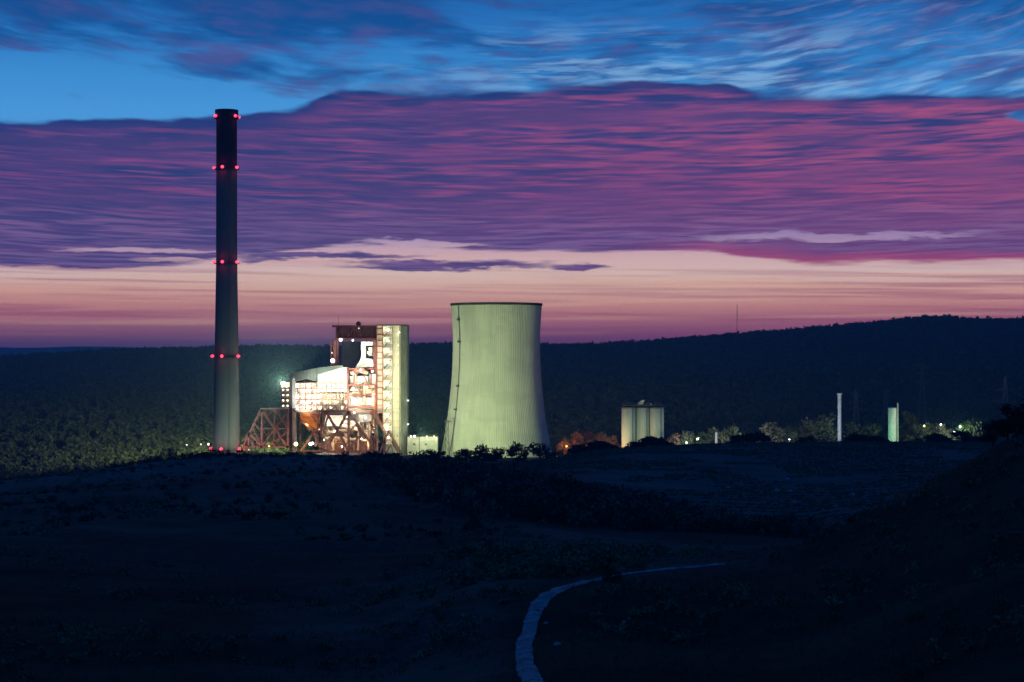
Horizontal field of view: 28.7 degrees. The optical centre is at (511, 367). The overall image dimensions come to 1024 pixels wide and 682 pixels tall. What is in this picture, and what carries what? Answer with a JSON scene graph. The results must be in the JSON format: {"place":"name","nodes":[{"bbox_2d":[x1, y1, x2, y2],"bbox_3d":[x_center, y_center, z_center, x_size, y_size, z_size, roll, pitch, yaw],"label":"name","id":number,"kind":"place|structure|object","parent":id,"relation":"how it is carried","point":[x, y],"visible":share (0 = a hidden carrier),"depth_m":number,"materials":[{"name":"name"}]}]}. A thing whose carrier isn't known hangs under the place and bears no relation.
{"place":"outdoors","nodes":[
{"label":"outdoors","id":0,"kind":"place"},
{"bbox_2d":[0,346,135,355],"bbox_3d":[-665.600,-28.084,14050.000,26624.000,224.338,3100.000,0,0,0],"label":"hills","id":1,"kind":"structure","parent":0,"point":[10,351],"depth_m":13115.15,"materials":[{"name":"green plant"}]},
{"bbox_2d":[0,321,1023,681],"bbox_3d":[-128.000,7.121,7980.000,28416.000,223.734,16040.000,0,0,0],"label":"ground","id":2,"kind":"structure","parent":0,"point":[998,665],"depth_m":199.65,"materials":[{"name":"plant"}]},
{"bbox_2d":[3,448,401,480],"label":"crest scrub","id":3,"kind":"object","parent":2,"relation":"on","point":[182,456],"visible":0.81,"depth_m":961.59,"materials":[{"name":"green plant"}]},
{"bbox_2d":[211,109,242,453],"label":"chimney","id":4,"kind":"object","parent":2,"relation":"on","point":[226,428],"visible":0.95,"depth_m":1492.70,"materials":[{"name":"concrete"}]},
{"bbox_2d":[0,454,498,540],"bbox_3d":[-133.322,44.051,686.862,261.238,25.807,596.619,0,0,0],"label":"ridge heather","id":5,"kind":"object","parent":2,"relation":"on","point":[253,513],"visible":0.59,"depth_m":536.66,"materials":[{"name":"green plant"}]},
{"bbox_2d":[0,452,501,539],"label":"ridge grass","id":6,"kind":"structure","parent":2,"relation":"on","point":[229,506],"depth_m":546.99,"materials":[{"name":"green plant"}]},
{"bbox_2d":[242,408,289,452],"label":"steel trestle","id":7,"kind":"object","parent":2,"relation":"on","point":[247,439],"visible":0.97,"depth_m":1495.90,"materials":[{"name":"brown metal"}]},
{"bbox_2d":[281,381,289,409],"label":"stair tower","id":8,"kind":"structure","parent":7,"relation":"on","point":[285,393],"depth_m":1506.00,"materials":[{"name":"white metal"}]},
{"bbox_2d":[316,453,366,454],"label":"yard wall","id":9,"kind":"structure","parent":2,"relation":"on","point":[337,453],"depth_m":1484.00,"materials":[{"name":"grey concrete"}]},
{"bbox_2d":[293,410,401,452],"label":"steel trestle","id":10,"kind":"object","parent":2,"relation":"on","point":[347,444],"visible":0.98,"depth_m":1491.25,"materials":[{"name":"red metal"}]},
{"bbox_2d":[299,412,321,446],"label":"hopper","id":11,"kind":"object","parent":10,"relation":"attached to","point":[306,417],"visible":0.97,"depth_m":1502.42,"materials":[{"name":"orange paint"}]},
{"bbox_2d":[290,314,408,455],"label":"boiler house","id":12,"kind":"structure","parent":2,"relation":"on","point":[384,389],"depth_m":1503.30,"materials":[{"name":"metal"}]},
{"bbox_2d":[362,451,383,456],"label":"shrub","id":13,"kind":"object","parent":2,"relation":"on","point":[369,452],"visible":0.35,"depth_m":1027.97,"materials":[{"name":"green plant"}]},
{"bbox_2d":[407,434,438,454],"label":"annexe","id":14,"kind":"structure","parent":2,"relation":"on","point":[423,442],"depth_m":1504.00,"materials":[{"name":"metal"}]},
{"bbox_2d":[418,449,435,458],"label":"shrub","id":15,"kind":"object","parent":2,"relation":"on","point":[427,452],"visible":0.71,"depth_m":1028.65,"materials":[{"name":"green plant"}]},
{"bbox_2d":[430,451,450,459],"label":"shrub","id":16,"kind":"object","parent":2,"relation":"on","point":[438,453],"visible":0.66,"depth_m":1029.12,"materials":[{"name":"green plant"}]},
{"bbox_2d":[453,448,471,460],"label":"shrub","id":17,"kind":"object","parent":2,"relation":"on","point":[461,452],"visible":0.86,"depth_m":1028.02,"materials":[{"name":"green plant"}]},
{"bbox_2d":[463,444,496,461],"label":"tree","id":18,"kind":"object","parent":2,"relation":"on","point":[478,453],"visible":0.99,"depth_m":1022.95,"materials":[{"name":"green plant"}]},
{"bbox_2d":[440,302,551,457],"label":"cooling tower","id":19,"kind":"structure","parent":2,"relation":"on","point":[496,398],"depth_m":1510.21,"materials":[{"name":"concrete"}]},
{"bbox_2d":[485,447,506,460],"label":"tree","id":20,"kind":"object","parent":2,"relation":"on","point":[499,454],"visible":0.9,"depth_m":1028.19,"materials":[{"name":"green plant"}]},
{"bbox_2d":[0,314,1023,479],"bbox_3d":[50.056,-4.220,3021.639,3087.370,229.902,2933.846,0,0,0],"label":"forest","id":21,"kind":"object","parent":2,"relation":"on","point":[77,398],"visible":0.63,"depth_m":2719.65,"materials":[{"name":"green plant"}]},
{"bbox_2d":[0,438,1023,681],"bbox_3d":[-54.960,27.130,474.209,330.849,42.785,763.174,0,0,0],"label":"heath","id":22,"kind":"object","parent":2,"relation":"on","point":[589,563],"visible":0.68,"depth_m":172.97,"materials":[{"name":"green plant"}]},
{"bbox_2d":[506,441,528,461],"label":"tree","id":23,"kind":"object","parent":2,"relation":"on","point":[514,451],"visible":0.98,"depth_m":1017.56,"materials":[{"name":"green plant"}]},
{"bbox_2d":[526,442,558,458],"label":"tree","id":24,"kind":"object","parent":2,"relation":"on","point":[537,450],"visible":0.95,"depth_m":1019.19,"materials":[{"name":"green plant"}]},
{"bbox_2d":[556,437,569,454],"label":"shrub","id":25,"kind":"object","parent":2,"relation":"on","point":[562,444],"visible":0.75,"depth_m":1399.52,"materials":[{"name":"green plant"}]},
{"bbox_2d":[566,431,584,448],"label":"tree","id":26,"kind":"object","parent":2,"relation":"on","point":[575,438],"visible":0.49,"depth_m":1417.51,"materials":[{"name":"green plant"}]},
{"bbox_2d":[563,444,596,453],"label":"shrub","id":27,"kind":"object","parent":2,"relation":"on","point":[576,448],"visible":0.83,"depth_m":1037.33,"materials":[{"name":"green plant"}]},
{"bbox_2d":[338,450,824,538],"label":"scrub","id":28,"kind":"object","parent":2,"relation":"on","point":[530,508],"visible":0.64,"depth_m":552.99,"materials":[{"name":"green plant"}]},
{"bbox_2d":[578,430,598,442],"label":"tree","id":29,"kind":"object","parent":2,"relation":"on","point":[588,436],"visible":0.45,"depth_m":1430.47,"materials":[{"name":"green plant"}]},
{"bbox_2d":[583,440,618,449],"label":"shrub","id":30,"kind":"object","parent":2,"relation":"on","point":[599,444],"visible":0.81,"depth_m":1040.14,"materials":[{"name":"green plant"}]},
{"bbox_2d":[592,431,611,444],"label":"tree","id":31,"kind":"object","parent":2,"relation":"on","point":[603,437],"visible":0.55,"depth_m":1427.92,"materials":[{"name":"green plant"}]},
{"bbox_2d":[602,444,619,448],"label":"shrub","id":32,"kind":"object","parent":2,"relation":"on","point":[608,446],"visible":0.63,"depth_m":1039.67,"materials":[{"name":"green plant"}]},
{"bbox_2d":[599,554,623,581],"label":"shrub","id":33,"kind":"object","parent":2,"relation":"on","point":[619,576],"visible":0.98,"depth_m":186.34,"materials":[{"name":"green plant"}]},
{"bbox_2d":[606,435,620,446],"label":"shrub","id":34,"kind":"object","parent":2,"relation":"on","point":[613,438],"visible":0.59,"depth_m":1419.27,"materials":[{"name":"green plant"}]},
{"bbox_2d":[515,563,726,681],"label":"footpath","id":35,"kind":"structure","parent":2,"relation":"on","point":[524,656],"depth_m":152.27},
{"bbox_2d":[621,406,635,447],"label":"silo","id":36,"kind":"object","parent":2,"relation":"on","point":[628,424],"visible":0.86,"depth_m":1395.67,"materials":[{"name":"concrete"}]},
{"bbox_2d":[625,441,647,446],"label":"shrub","id":37,"kind":"object","parent":2,"relation":"on","point":[632,443],"visible":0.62,"depth_m":1040.06,"materials":[{"name":"green plant"}]},
{"bbox_2d":[636,406,649,441],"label":"silo","id":38,"kind":"object","parent":2,"relation":"on","point":[642,421],"visible":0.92,"depth_m":1397.84,"materials":[{"name":"concrete"}]},
{"bbox_2d":[623,400,661,405],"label":"conveyor head","id":39,"kind":"object","parent":38,"relation":"on","point":[641,403],"visible":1,"depth_m":1398.00},
{"bbox_2d":[635,436,671,446],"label":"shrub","id":40,"kind":"object","parent":2,"relation":"on","point":[649,440],"visible":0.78,"depth_m":1037.22,"materials":[{"name":"green plant"}]},
{"bbox_2d":[650,406,663,437],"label":"silo","id":41,"kind":"object","parent":2,"relation":"on","point":[657,421],"visible":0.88,"depth_m":1395.58,"materials":[{"name":"concrete"}]},
{"bbox_2d":[654,441,676,445],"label":"shrub","id":42,"kind":"object","parent":2,"relation":"on","point":[665,443],"visible":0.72,"depth_m":1040.25,"materials":[{"name":"green plant"}]},
{"bbox_2d":[667,432,680,444],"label":"tree","id":43,"kind":"object","parent":2,"relation":"on","point":[673,439],"visible":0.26,"depth_m":1378.91,"materials":[{"name":"green plant"}]},
{"bbox_2d":[673,429,694,444],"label":"tree","id":44,"kind":"object","parent":2,"relation":"on","point":[686,437],"visible":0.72,"depth_m":1388.77,"materials":[{"name":"green plant"}]},
{"bbox_2d":[693,431,714,443],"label":"tree","id":45,"kind":"object","parent":2,"relation":"on","point":[700,441],"visible":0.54,"depth_m":1398.34,"materials":[{"name":"green plant"}]},
{"bbox_2d":[702,426,727,442],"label":"tree","id":46,"kind":"object","parent":2,"relation":"on","point":[719,436],"visible":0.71,"depth_m":1409.00,"materials":[{"name":"green plant"}]},
{"bbox_2d":[721,423,744,442],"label":"tree","id":47,"kind":"object","parent":2,"relation":"on","point":[730,428],"visible":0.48,"depth_m":1418.55,"materials":[{"name":"green plant"}]},
{"bbox_2d":[729,305,745,330],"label":"radio mast","id":48,"kind":"object","parent":2,"relation":"on","point":[737,318],"visible":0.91,"depth_m":4379.82,"materials":[{"name":"metal"}]},
{"bbox_2d":[725,433,751,443],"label":"shrub","id":49,"kind":"object","parent":2,"relation":"on","point":[738,438],"visible":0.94,"depth_m":1041.98,"materials":[{"name":"green plant"}]},
{"bbox_2d":[741,431,776,441],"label":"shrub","id":50,"kind":"object","parent":2,"relation":"on","point":[758,436],"visible":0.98,"depth_m":1041.19,"materials":[{"name":"green plant"}]},
{"bbox_2d":[526,440,1005,520],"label":"planted rows","id":51,"kind":"object","parent":2,"relation":"on","point":[739,488],"visible":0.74,"depth_m":825.51,"materials":[{"name":"green plant"}]},
{"bbox_2d":[759,421,785,441],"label":"tree","id":52,"kind":"object","parent":2,"relation":"on","point":[770,432],"visible":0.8,"depth_m":1418.83,"materials":[{"name":"green plant"}]},
{"bbox_2d":[778,426,800,442],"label":"tree","id":53,"kind":"object","parent":2,"relation":"on","point":[793,434],"visible":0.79,"depth_m":1427.52,"materials":[{"name":"green plant"}]},
{"bbox_2d":[793,436,816,442],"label":"shrub","id":54,"kind":"object","parent":2,"relation":"on","point":[804,439],"visible":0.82,"depth_m":1043.65,"materials":[{"name":"green plant"}]},
{"bbox_2d":[789,417,829,442],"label":"tree","id":55,"kind":"object","parent":2,"relation":"on","point":[804,430],"visible":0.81,"depth_m":1436.95,"materials":[{"name":"green plant"}]},
{"bbox_2d":[812,413,844,441],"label":"tree","id":56,"kind":"object","parent":2,"relation":"on","point":[825,427],"visible":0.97,"depth_m":1436.99,"materials":[{"name":"green plant"}]},
{"bbox_2d":[837,393,841,440],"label":"vent stack","id":57,"kind":"object","parent":2,"relation":"on","point":[839,416],"visible":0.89,"depth_m":1428.83,"materials":[{"name":"grey metal"}]},
{"bbox_2d":[836,421,865,441],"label":"tree","id":58,"kind":"object","parent":2,"relation":"on","point":[849,428],"visible":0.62,"depth_m":1446.35,"materials":[{"name":"green plant"}]},
{"bbox_2d":[845,391,866,429],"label":"electricity pylon","id":59,"kind":"object","parent":2,"relation":"on","point":[855,393],"visible":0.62,"depth_m":1699.88,"materials":[{"name":"metal"}]},
{"bbox_2d":[844,432,875,441],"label":"shrub","id":60,"kind":"object","parent":2,"relation":"on","point":[855,437],"visible":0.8,"depth_m":1042.85,"materials":[{"name":"green plant"}]},
{"bbox_2d":[859,423,881,436],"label":"tree","id":61,"kind":"object","parent":2,"relation":"on","point":[874,429],"visible":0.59,"depth_m":1447.00,"materials":[{"name":"green plant"}]},
{"bbox_2d":[865,435,889,440],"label":"shrub","id":62,"kind":"object","parent":2,"relation":"on","point":[878,438],"visible":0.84,"depth_m":1042.61,"materials":[{"name":"green plant"}]},
{"bbox_2d":[880,389,890,424],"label":"electricity pylon","id":63,"kind":"object","parent":2,"relation":"on","point":[885,390],"visible":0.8,"depth_m":1999.23,"materials":[{"name":"metal"}]},
{"bbox_2d":[888,403,898,441],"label":"storage tank","id":64,"kind":"object","parent":2,"relation":"on","point":[892,423],"visible":0.81,"depth_m":1417.82,"materials":[{"name":"green metal"}]},
{"bbox_2d":[896,411,918,440],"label":"tree","id":65,"kind":"object","parent":2,"relation":"on","point":[910,418],"visible":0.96,"depth_m":1449.53,"materials":[{"name":"green plant"}]},
{"bbox_2d":[903,421,932,440],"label":"tree","id":66,"kind":"object","parent":2,"relation":"on","point":[917,429],"visible":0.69,"depth_m":1439.64,"materials":[{"name":"green plant"}]},
{"bbox_2d":[915,363,928,425],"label":"electricity pylon","id":67,"kind":"object","parent":2,"relation":"on","point":[920,394],"visible":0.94,"depth_m":1949.02,"materials":[{"name":"metal"}]},
{"bbox_2d":[919,424,937,438],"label":"tree","id":68,"kind":"object","parent":2,"relation":"on","point":[932,430],"visible":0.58,"depth_m":1429.69,"materials":[{"name":"green plant"}]},
{"bbox_2d":[912,433,953,441],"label":"shrub","id":69,"kind":"object","parent":2,"relation":"on","point":[934,437],"visible":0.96,"depth_m":1043.03,"materials":[{"name":"green plant"}]},
{"bbox_2d":[935,423,952,438],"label":"tree","id":70,"kind":"object","parent":2,"relation":"on","point":[942,431],"visible":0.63,"depth_m":1418.59,"materials":[{"name":"green plant"}]},
{"bbox_2d":[952,417,982,439],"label":"tree","id":71,"kind":"object","parent":2,"relation":"on","point":[971,426],"visible":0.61,"depth_m":1407.27,"materials":[{"name":"green plant"}]},
{"bbox_2d":[950,430,986,441],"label":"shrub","id":72,"kind":"object","parent":2,"relation":"on","point":[966,436],"visible":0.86,"depth_m":1043.05,"materials":[{"name":"green plant"}]},
{"bbox_2d":[978,419,1007,446],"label":"tree","id":73,"kind":"object","parent":2,"relation":"on","point":[989,436],"visible":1,"depth_m":235.92,"materials":[{"name":"green plant"}]},
{"bbox_2d":[993,376,1018,439],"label":"electricity pylon","id":74,"kind":"object","parent":2,"relation":"on","point":[1004,387],"visible":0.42,"depth_m":1499.27,"materials":[{"name":"metal"}]},
{"bbox_2d":[990,403,1023,439],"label":"tree","id":75,"kind":"object","parent":2,"relation":"on","point":[1010,419],"visible":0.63,"depth_m":239.65,"materials":[{"name":"green plant"}]},
{"bbox_2d":[1008,399,1023,434],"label":"tree","id":76,"kind":"object","parent":2,"relation":"on","point":[1022,412],"visible":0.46,"depth_m":242.44,"materials":[{"name":"green plant"}]},
{"bbox_2d":[0,0,1023,347],"label":"sky","id":77,"kind":"structure","parent":0,"point":[638,170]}
]}

